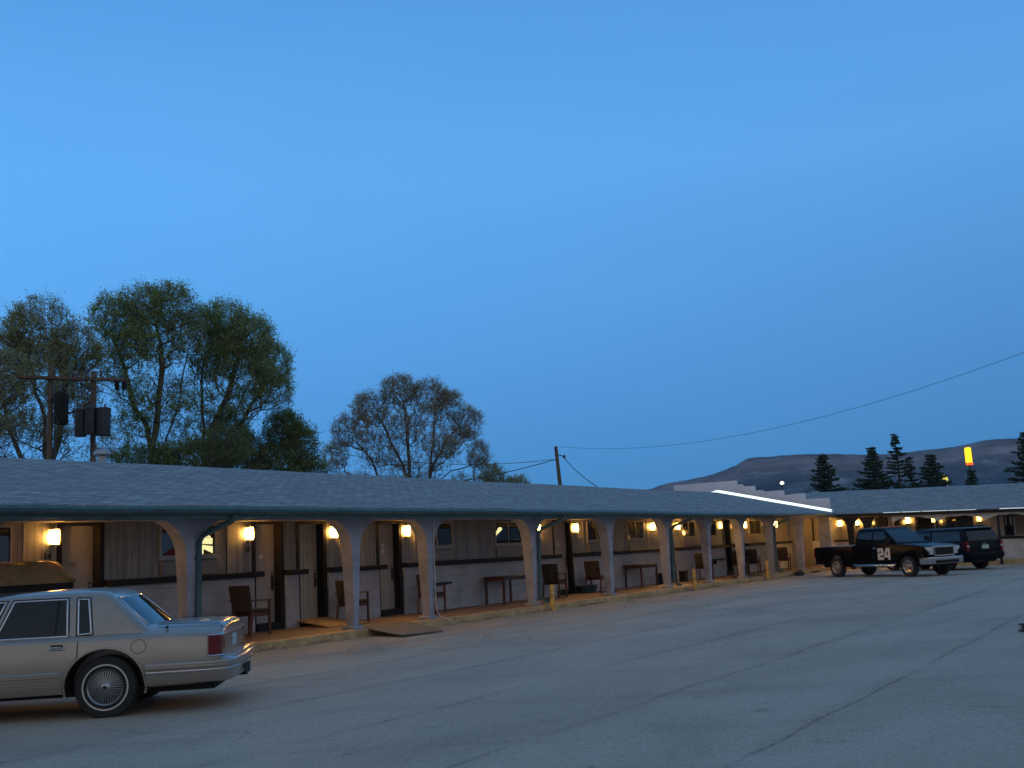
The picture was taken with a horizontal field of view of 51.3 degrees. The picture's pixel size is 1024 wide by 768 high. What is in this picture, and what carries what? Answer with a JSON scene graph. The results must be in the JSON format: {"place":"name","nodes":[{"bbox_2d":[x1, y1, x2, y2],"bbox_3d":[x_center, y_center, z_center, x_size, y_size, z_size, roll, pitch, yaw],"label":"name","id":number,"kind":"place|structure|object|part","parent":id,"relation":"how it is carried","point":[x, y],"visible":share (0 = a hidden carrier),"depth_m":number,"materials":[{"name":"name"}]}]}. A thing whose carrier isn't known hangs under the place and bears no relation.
{"place":"outdoors","nodes":[
{"label":"outdoors","id":0,"kind":"place"},
{"bbox_2d":[0,564,1023,767],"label":"parking lot","id":1,"kind":"structure","parent":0,"point":[878,668],"depth_m":11.56,"materials":[{"name":"grey asphalt"}]},
{"bbox_2d":[0,588,253,717],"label":"sedan","id":2,"kind":"object","parent":1,"relation":"on","point":[97,652],"visible":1,"depth_m":11.64,"materials":[{"name":"beige paint"}]},
{"bbox_3d":[-6.024,2.616,11.624,0.975,0.439,0.200,-2,-9,-6],"label":"window","id":3,"kind":"part","parent":2,"relation":"part of","materials":[{"name":"black glass"}]},
{"bbox_3d":[-5.245,2.588,11.712,0.799,0.437,0.198,-2,-9,-6],"label":"window","id":4,"kind":"part","parent":2,"relation":"part of","materials":[{"name":"black glass"}]},
{"bbox_3d":[-5.120,3.070,11.438,0.863,0.544,0.052,-2,-9,-6],"label":"rear door","id":5,"kind":"part","parent":2,"relation":"part of","materials":[{"name":"beige paint"}]},
{"bbox_3d":[-4.710,2.569,11.771,0.230,0.420,0.190,-2,-9,-6],"label":"window","id":6,"kind":"part","parent":2,"relation":"part of","materials":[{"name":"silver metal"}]},
{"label":"rear window","id":7,"kind":"part","parent":2,"relation":"part of","materials":[{"name":"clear glass"}]},
{"bbox_2d":[363,621,442,635],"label":"kerb ramp","id":8,"kind":"structure","parent":1,"relation":"on","point":[402,628],"depth_m":21.83,"materials":[{"name":"grey concrete"}]},
{"bbox_2d":[253,570,828,658],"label":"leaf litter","id":9,"kind":"object","parent":1,"relation":"on","point":[582,604],"visible":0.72,"depth_m":29.03,"materials":[{"name":"brown plant"}]},
{"bbox_2d":[549,585,554,610],"bbox_3d":[1.039,5.500,27.463,0.127,0.664,0.127,-9,-11,32],"label":"bollard","id":10,"kind":"object","parent":1,"relation":"on","point":[552,599],"visible":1,"depth_m":27.41,"materials":[{"name":"yellow metal"}]},
{"bbox_2d":[246,559,1023,651],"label":"kerb","id":11,"kind":"structure","parent":1,"relation":"on","point":[307,640],"depth_m":26.15,"materials":[{"name":"paint"}]},
{"bbox_2d":[731,574,764,577],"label":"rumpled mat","id":12,"kind":"object","parent":11,"relation":"on","point":[752,575],"visible":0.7,"depth_m":40.82,"materials":[{"name":"fabric"}]},
{"bbox_2d":[692,569,697,589],"bbox_3d":[5.998,6.426,35.057,0.127,0.704,0.127,-9,-6,32],"label":"bollard","id":13,"kind":"object","parent":1,"relation":"on","point":[694,579],"visible":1,"depth_m":35.01,"materials":[{"name":"yellow paint"}]},
{"bbox_2d":[765,561,769,579],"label":"bollard","id":14,"kind":"object","parent":1,"relation":"on","point":[767,570],"visible":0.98,"depth_m":40.83,"materials":[{"name":"yellow metal"}]},
{"bbox_2d":[793,570,804,575],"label":"rock","id":15,"kind":"object","parent":1,"relation":"on","point":[799,573],"visible":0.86,"depth_m":43.52,"materials":[{"name":"grey stone"}]},
{"bbox_2d":[814,526,962,576],"bbox_3d":[13.702,6.163,39.287,2.196,1.792,5.710,2,-10,-27],"label":"pickup truck","id":16,"kind":"object","parent":1,"relation":"on","point":[909,551],"visible":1,"depth_m":38.33,"materials":[{"name":"black paint"}]},
{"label":"window","id":17,"kind":"part","parent":16,"relation":"part of","materials":[{"name":"black glass"}]},
{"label":"window","id":18,"kind":"part","parent":16,"relation":"part of","materials":[{"name":"black glass"}]},
{"bbox_2d":[887,525,1004,570],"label":"suv","id":19,"kind":"object","parent":1,"relation":"on","point":[983,546],"visible":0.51,"depth_m":40.84,"materials":[{"name":"blue paint"}]},
{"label":"window","id":20,"kind":"part","parent":19,"relation":"part of","materials":[{"name":"black glass"}]},
{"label":"window","id":21,"kind":"part","parent":19,"relation":"part of","materials":[{"name":"black glass"}]},
{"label":"rear window","id":22,"kind":"part","parent":19,"relation":"part of","materials":[{"name":"black glass"}]},
{"bbox_2d":[1018,623,1023,631],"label":"wheel stop","id":23,"kind":"object","parent":1,"relation":"on","point":[1020,627],"visible":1,"depth_m":15.85,"materials":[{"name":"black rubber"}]},
{"bbox_2d":[0,0,1023,488],"label":"sky","id":24,"kind":"structure","parent":0,"point":[605,226],"materials":[{"name":"blue"}]},
{"bbox_2d":[244,559,998,643],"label":"walkway","id":25,"kind":"structure","parent":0,"point":[261,636],"depth_m":26.66,"materials":[{"name":"grey concrete"}]},
{"bbox_2d":[228,586,271,636],"bbox_3d":[-5.234,4.513,21.246,0.620,1.000,0.667,-7,-10,26],"label":"armchair","id":26,"kind":"object","parent":25,"relation":"on","point":[240,600],"visible":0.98,"depth_m":21.07,"materials":[{"name":"red wood"}]},
{"bbox_2d":[297,617,370,627],"bbox_3d":[-3.984,5.210,23.344,1.301,0.147,1.219,-9,-11,32],"label":"ramp board","id":27,"kind":"object","parent":25,"relation":"on","point":[328,622],"visible":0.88,"depth_m":23.30,"materials":[{"name":"brown wood"}]},
{"bbox_2d":[335,580,369,620],"bbox_3d":[-3.619,4.901,24.072,0.590,0.953,0.635,-7,-10,22],"label":"armchair","id":28,"kind":"object","parent":25,"relation":"on","point":[339,584],"visible":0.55,"depth_m":23.94,"materials":[{"name":"red wood"}]},
{"bbox_2d":[415,575,445,613],"bbox_3d":[-2.023,5.204,26.511,0.590,0.953,0.635,-6,-10,20],"label":"armchair","id":29,"kind":"object","parent":25,"relation":"on","point":[441,594],"visible":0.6,"depth_m":26.38,"materials":[{"name":"red wood"}]},
{"bbox_2d":[483,575,527,604],"bbox_3d":[-0.130,5.694,29.581,0.720,0.745,1.240,-9,-11,35],"label":"wooden table","id":30,"kind":"object","parent":25,"relation":"on","point":[503,578],"visible":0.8,"depth_m":29.27,"materials":[{"name":"brown wood"}]},
{"bbox_2d":[541,564,567,597],"bbox_3d":[1.237,5.807,31.510,0.614,0.991,0.660,-7,-10,24],"label":"armchair","id":31,"kind":"object","parent":25,"relation":"on","point":[550,573],"visible":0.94,"depth_m":31.32,"materials":[{"name":"red wood"}]},
{"bbox_2d":[574,585,597,592],"bbox_3d":[2.353,6.476,33.686,0.705,0.231,0.893,-9,-11,32],"label":"tub","id":32,"kind":"object","parent":25,"relation":"on","point":[586,589],"visible":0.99,"depth_m":33.38,"materials":[{"name":"teal plastic"}]},
{"bbox_2d":[584,561,604,592],"bbox_3d":[2.635,6.088,33.739,0.567,0.991,0.652,-7,-10,24],"label":"armchair","id":33,"kind":"object","parent":25,"relation":"on","point":[592,570],"visible":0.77,"depth_m":33.54,"materials":[{"name":"red wood"}]},
{"bbox_2d":[623,563,658,587],"bbox_3d":[4.452,6.581,36.685,0.720,0.745,1.240,-9,-11,34],"label":"wooden table","id":34,"kind":"object","parent":25,"relation":"on","point":[640,566],"visible":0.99,"depth_m":36.37,"materials":[{"name":"brown wood"}]},
{"bbox_2d":[655,573,663,583],"bbox_3d":[5.277,6.915,37.906,0.260,0.385,0.340,-9,-11,32],"label":"waste bin","id":35,"kind":"object","parent":25,"relation":"on","point":[660,578],"visible":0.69,"depth_m":37.77,"materials":[{"name":"black plastic"}]},
{"bbox_2d":[678,571,687,581],"bbox_3d":[6.352,7.105,39.462,0.260,0.385,0.340,-9,-11,32],"label":"waste bin","id":36,"kind":"object","parent":25,"relation":"on","point":[683,575],"visible":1,"depth_m":39.35,"materials":[{"name":"black plastic"}]},
{"bbox_2d":[694,553,713,579],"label":"armchair","id":37,"kind":"object","parent":25,"relation":"on","point":[698,558],"visible":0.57,"depth_m":40.59,"materials":[{"name":"red wood"}]},
{"bbox_2d":[730,551,749,574],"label":"armchair","id":38,"kind":"object","parent":25,"relation":"on","point":[733,557],"visible":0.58,"depth_m":44.08,"materials":[{"name":"red wood"}]},
{"bbox_2d":[744,549,760,573],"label":"armchair","id":39,"kind":"object","parent":25,"relation":"on","point":[751,554],"visible":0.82,"depth_m":44.73,"materials":[{"name":"red wood"}]},
{"bbox_2d":[777,547,791,569],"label":"armchair","id":40,"kind":"object","parent":25,"relation":"on","point":[782,553],"visible":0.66,"depth_m":47.54,"materials":[{"name":"red wood"}]},
{"bbox_2d":[647,438,1023,535],"bbox_3d":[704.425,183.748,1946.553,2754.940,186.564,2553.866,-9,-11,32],"label":"hills","id":41,"kind":"structure","parent":0,"point":[992,459],"depth_m":2147.84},
{"label":"ground","id":42,"kind":"structure","parent":0,"visible":0},
{"bbox_2d":[0,340,47,457],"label":"bare elm tree","id":43,"kind":"object","parent":42,"relation":"on","point":[16,387],"visible":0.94,"depth_m":37.03,"materials":[{"name":"grey plant"}]},
{"bbox_2d":[16,367,95,459],"bbox_3d":[-14.118,3.502,32.946,2.458,8.200,0.450,-2,-9,-3],"label":"utility pole","id":44,"kind":"object","parent":42,"relation":"on","point":[59,400],"visible":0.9,"depth_m":33.32,"materials":[{"name":"brown wood"}]},
{"bbox_2d":[0,287,125,461],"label":"elm tree","id":45,"kind":"object","parent":42,"relation":"on","point":[55,346],"visible":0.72,"depth_m":40.39,"materials":[{"name":"green plant"}]},
{"bbox_2d":[74,371,126,461],"bbox_3d":[-13.260,3.608,34.058,1.742,8.250,0.609,-4,-9,9],"label":"utility pole","id":46,"kind":"object","parent":42,"relation":"on","point":[92,421],"visible":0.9,"depth_m":34.31,"materials":[{"name":"black metal"}]},
{"bbox_2d":[77,275,214,463],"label":"elm tree","id":47,"kind":"object","parent":42,"relation":"on","point":[137,334],"visible":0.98,"depth_m":44.34,"materials":[{"name":"green plant"}]},
{"bbox_2d":[107,414,255,468],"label":"bushy tree","id":48,"kind":"object","parent":42,"relation":"on","point":[172,455],"visible":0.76,"depth_m":41.97,"materials":[{"name":"green plant"}]},
{"bbox_2d":[164,292,299,466],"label":"elm tree","id":49,"kind":"object","parent":42,"relation":"on","point":[228,344],"visible":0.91,"depth_m":46.39,"materials":[{"name":"green plant"}]},
{"bbox_2d":[190,402,331,472],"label":"bushy tree","id":50,"kind":"object","parent":42,"relation":"on","point":[288,424],"visible":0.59,"depth_m":47.93,"materials":[{"name":"green plant"}]},
{"bbox_2d":[320,370,494,481],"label":"bare elm tree","id":51,"kind":"object","parent":42,"relation":"on","point":[445,395],"visible":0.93,"depth_m":68.28,"materials":[{"name":"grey plant"}]},
{"bbox_2d":[0,449,837,633],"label":"motel wing","id":52,"kind":"structure","parent":42,"relation":"on","point":[171,541],"depth_m":24.25,"materials":[{"name":"white paint"}]},
{"bbox_2d":[0,525,12,562],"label":"window","id":53,"kind":"structure","parent":52,"relation":"in","point":[6,531],"depth_m":18.03,"materials":[{"name":"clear glass"}]},
{"bbox_2d":[0,582,73,592],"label":"wall counter","id":54,"kind":"object","parent":52,"relation":"attached to","point":[33,587],"depth_m":17.71,"materials":[{"name":"brown wood"}]},
{"bbox_2d":[0,561,75,585],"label":"tarp","id":55,"kind":"object","parent":54,"relation":"on","point":[30,573],"visible":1,"depth_m":17.67,"materials":[{"name":"beige fabric"}]},
{"bbox_2d":[48,528,62,545],"bbox_3d":[-8.023,2.688,18.742,0.155,0.300,0.190,-9,-11,32],"label":"wall lamp","id":56,"kind":"object","parent":52,"relation":"attached to","point":[54,537],"visible":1,"depth_m":18.69,"materials":[{"name":"white glass"}]},
{"bbox_2d":[62,526,92,588],"bbox_3d":[-7.872,3.669,19.195,0.102,2.210,0.760,-9,-11,32],"label":"door","id":57,"kind":"structure","parent":52,"relation":"in","point":[77,548],"depth_m":19.36,"materials":[{"name":"beige paint"}]},
{"bbox_2d":[157,523,219,559],"bbox_3d":[-6.435,3.133,21.240,0.070,0.700,1.520,-9,-11,32],"label":"window","id":58,"kind":"structure","parent":52,"relation":"in","point":[209,544],"depth_m":20.89,"materials":[{"name":"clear glass"}]},
{"bbox_2d":[245,526,255,540],"bbox_3d":[-5.531,3.163,22.556,0.155,0.300,0.190,-9,-11,32],"label":"wall lamp","id":59,"kind":"object","parent":52,"relation":"attached to","point":[249,533],"visible":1,"depth_m":22.50,"materials":[{"name":"white glass"}]},
{"bbox_2d":[255,524,274,623],"bbox_3d":[-5.381,4.143,23.008,0.102,2.210,0.720,-9,-11,32],"label":"door","id":60,"kind":"structure","parent":52,"relation":"in","point":[264,533],"depth_m":23.12,"materials":[{"name":"beige paint"}]},
{"bbox_2d":[299,524,317,622],"bbox_3d":[-4.669,4.285,24.134,0.102,2.210,0.760,-9,-11,32],"label":"door","id":61,"kind":"structure","parent":52,"relation":"in","point":[307,532],"depth_m":24.23,"materials":[{"name":"beige paint"}]},
{"bbox_2d":[330,526,337,538],"bbox_3d":[-4.106,3.434,24.737,0.155,0.300,0.190,-9,-11,32],"label":"wall lamp","id":62,"kind":"object","parent":52,"relation":"attached to","point":[333,534],"visible":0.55,"depth_m":24.68,"materials":[{"name":"white glass"}]},
{"bbox_2d":[379,523,394,609],"bbox_3d":[-3.161,4.566,26.405,0.102,2.210,0.760,-9,-11,32],"label":"door","id":63,"kind":"structure","parent":52,"relation":"in","point":[385,530],"depth_m":26.52,"materials":[{"name":"beige paint"}]},
{"bbox_2d":[403,525,411,536],"bbox_3d":[-2.637,3.714,26.986,0.155,0.300,0.190,-9,-11,32],"label":"wall lamp","id":64,"kind":"object","parent":52,"relation":"attached to","point":[406,530],"visible":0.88,"depth_m":26.93,"materials":[{"name":"white glass"}]},
{"bbox_2d":[432,522,455,623],"bbox_3d":[-1.525,4.247,23.988,0.459,2.291,0.063,-2,-9,-7],"label":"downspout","id":65,"kind":"object","parent":52,"relation":"attached to","point":[434,577],"visible":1,"depth_m":23.95,"materials":[{"name":"white metal"}]},
{"bbox_2d":[434,522,455,548],"bbox_3d":[-1.974,3.982,28.068,0.070,0.700,1.520,-9,-11,32],"label":"window","id":66,"kind":"structure","parent":52,"relation":"in","point":[444,534],"depth_m":28.36,"materials":[{"name":"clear glass"}]},
{"bbox_2d":[494,521,521,545],"bbox_3d":[-0.102,4.339,30.932,0.070,0.700,1.500,-9,-11,32],"label":"window","id":67,"kind":"structure","parent":52,"relation":"in","point":[505,532],"depth_m":30.87,"materials":[{"name":"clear glass"}]},
{"bbox_2d":[554,522,567,589],"bbox_3d":[1.485,5.443,33.463,0.102,2.210,0.970,-9,-11,32],"label":"door","id":68,"kind":"structure","parent":52,"relation":"in","point":[559,529],"depth_m":33.62,"materials":[{"name":"beige paint"}]},
{"bbox_2d":[573,523,578,532],"bbox_3d":[2.058,4.608,34.171,0.155,0.300,0.190,-9,-11,32],"label":"wall lamp","id":69,"kind":"object","parent":52,"relation":"attached to","point":[575,527],"visible":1,"depth_m":34.11,"materials":[{"name":"white glass"}]},
{"bbox_2d":[586,521,599,542],"bbox_3d":[2.794,4.891,35.366,0.070,0.700,1.350,-9,-11,32],"label":"window","id":70,"kind":"structure","parent":52,"relation":"in","point":[591,529],"depth_m":35.14,"materials":[{"name":"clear glass"}]},
{"bbox_2d":[626,521,645,540],"bbox_3d":[4.386,5.194,37.802,0.070,0.700,1.400,-9,-11,32],"label":"window","id":71,"kind":"structure","parent":52,"relation":"in","point":[635,529],"depth_m":37.78,"materials":[{"name":"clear glass"}]},
{"bbox_2d":[650,522,655,530],"bbox_3d":[5.142,5.196,38.893,0.155,0.300,0.190,-9,-11,32],"label":"wall lamp","id":72,"kind":"object","parent":52,"relation":"attached to","point":[652,526],"visible":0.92,"depth_m":38.83,"materials":[{"name":"white glass"}]},
{"bbox_2d":[681,520,696,538],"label":"window","id":73,"kind":"structure","parent":52,"relation":"in","point":[688,528],"depth_m":41.68,"materials":[{"name":"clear glass"}]},
{"bbox_2d":[711,520,717,536],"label":"window","id":74,"kind":"structure","parent":52,"relation":"in","point":[713,527],"depth_m":43.80,"materials":[{"name":"black glass"}]},
{"bbox_2d":[722,521,727,570],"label":"door","id":75,"kind":"structure","parent":52,"relation":"in","point":[722,521],"depth_m":45.13,"materials":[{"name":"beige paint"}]},
{"bbox_2d":[748,520,762,535],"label":"window","id":76,"kind":"structure","parent":52,"relation":"in","point":[754,525],"depth_m":47.71,"materials":[{"name":"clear glass"}]},
{"bbox_2d":[479,459,530,483],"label":"bushy tree","id":77,"kind":"object","parent":42,"relation":"on","point":[496,470],"visible":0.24,"depth_m":76.15,"materials":[{"name":"green plant"}]},
{"bbox_2d":[552,446,565,484],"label":"utility pole","id":78,"kind":"object","parent":42,"relation":"on","point":[558,466],"visible":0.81,"depth_m":48.66,"materials":[{"name":"wood"}]},
{"bbox_2d":[72,381,551,464],"bbox_3d":[-6.198,1.792,41.278,22.164,2.446,0.022,6,-12,-44],"label":"wire","id":79,"kind":"object","parent":78,"relation":"attached to","point":[296,445],"visible":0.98,"depth_m":39.37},
{"bbox_2d":[462,460,551,480],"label":"wire","id":80,"kind":"object","parent":78,"relation":"attached to","point":[506,472],"visible":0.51,"depth_m":46.08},
{"bbox_2d":[564,458,596,486],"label":"wire","id":81,"kind":"object","parent":78,"relation":"attached to","point":[579,473],"visible":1,"depth_m":44.87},
{"bbox_2d":[556,352,1023,448],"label":"wire","id":82,"kind":"object","parent":78,"relation":"attached to","point":[819,417],"visible":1,"depth_m":32.48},
{"bbox_2d":[805,452,849,492],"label":"spruce tree","id":83,"kind":"object","parent":42,"relation":"on","point":[824,484],"visible":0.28,"depth_m":89.54,"materials":[{"name":"green plant"}]},
{"bbox_2d":[851,446,895,490],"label":"spruce tree","id":84,"kind":"object","parent":42,"relation":"on","point":[873,466],"visible":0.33,"depth_m":87.52,"materials":[{"name":"green plant"}]},
{"bbox_2d":[881,433,910,488],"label":"pine tree","id":85,"kind":"object","parent":42,"relation":"on","point":[893,465],"visible":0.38,"depth_m":87.62,"materials":[{"name":"green plant"}]},
{"bbox_2d":[789,483,1023,568],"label":"motel side wing","id":86,"kind":"structure","parent":42,"relation":"on","point":[999,508],"depth_m":48.46,"materials":[{"name":"grey"}]},
{"bbox_2d":[803,518,813,565],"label":"door","id":87,"kind":"structure","parent":86,"relation":"in","point":[807,525],"depth_m":51.25,"materials":[{"name":"beige paint"}]},
{"bbox_2d":[837,520,841,526],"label":"wall lamp","id":88,"kind":"object","parent":86,"relation":"attached to","point":[839,523],"visible":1,"depth_m":50.22,"materials":[{"name":"white glass"}]},
{"bbox_2d":[870,516,888,527],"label":"window","id":89,"kind":"structure","parent":86,"relation":"in","point":[880,521],"depth_m":49.31,"materials":[{"name":"black glass"}]},
{"bbox_2d":[892,518,907,526],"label":"window","id":90,"kind":"structure","parent":86,"relation":"in","point":[901,522],"depth_m":48.82,"materials":[{"name":"black glass"}]},
{"bbox_2d":[918,517,931,529],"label":"door","id":91,"kind":"structure","parent":86,"relation":"in","point":[923,522],"depth_m":48.46,"materials":[{"name":"black metal"}]},
{"bbox_2d":[935,515,974,528],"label":"window","id":92,"kind":"structure","parent":86,"relation":"in","point":[964,520],"depth_m":47.54,"materials":[{"name":"black glass"}]},
{"bbox_2d":[1003,514,1014,535],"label":"window","id":93,"kind":"structure","parent":86,"relation":"in","point":[1008,519],"depth_m":46.36,"materials":[{"name":"black glass"}]},
{"bbox_2d":[1013,514,1023,534],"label":"window","id":94,"kind":"structure","parent":86,"relation":"in","point":[1018,519],"depth_m":46.14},
{"bbox_2d":[904,455,921,487],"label":"pine tree","id":95,"kind":"object","parent":42,"relation":"on","point":[910,467],"visible":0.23,"depth_m":86.52,"materials":[{"name":"green plant"}]},
{"bbox_2d":[912,454,952,486],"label":"spruce tree","id":96,"kind":"object","parent":42,"relation":"on","point":[931,471],"visible":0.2,"depth_m":85.06,"materials":[{"name":"green plant"}]},
{"bbox_2d":[964,447,972,479],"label":"pole sign","id":97,"kind":"object","parent":42,"relation":"on","point":[968,455],"visible":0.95,"depth_m":139.69,"materials":[{"name":"yellow plastic"}]},
{"bbox_2d":[965,469,978,484],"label":"spruce tree","id":98,"kind":"object","parent":42,"relation":"on","point":[971,474],"visible":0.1,"depth_m":83.46,"materials":[{"name":"green plant"}]},
{"bbox_2d":[1003,432,1023,483],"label":"spruce tree","id":99,"kind":"object","parent":42,"relation":"on","point":[1020,464],"visible":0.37,"depth_m":81.74,"materials":[{"name":"green plant"}]}
]}

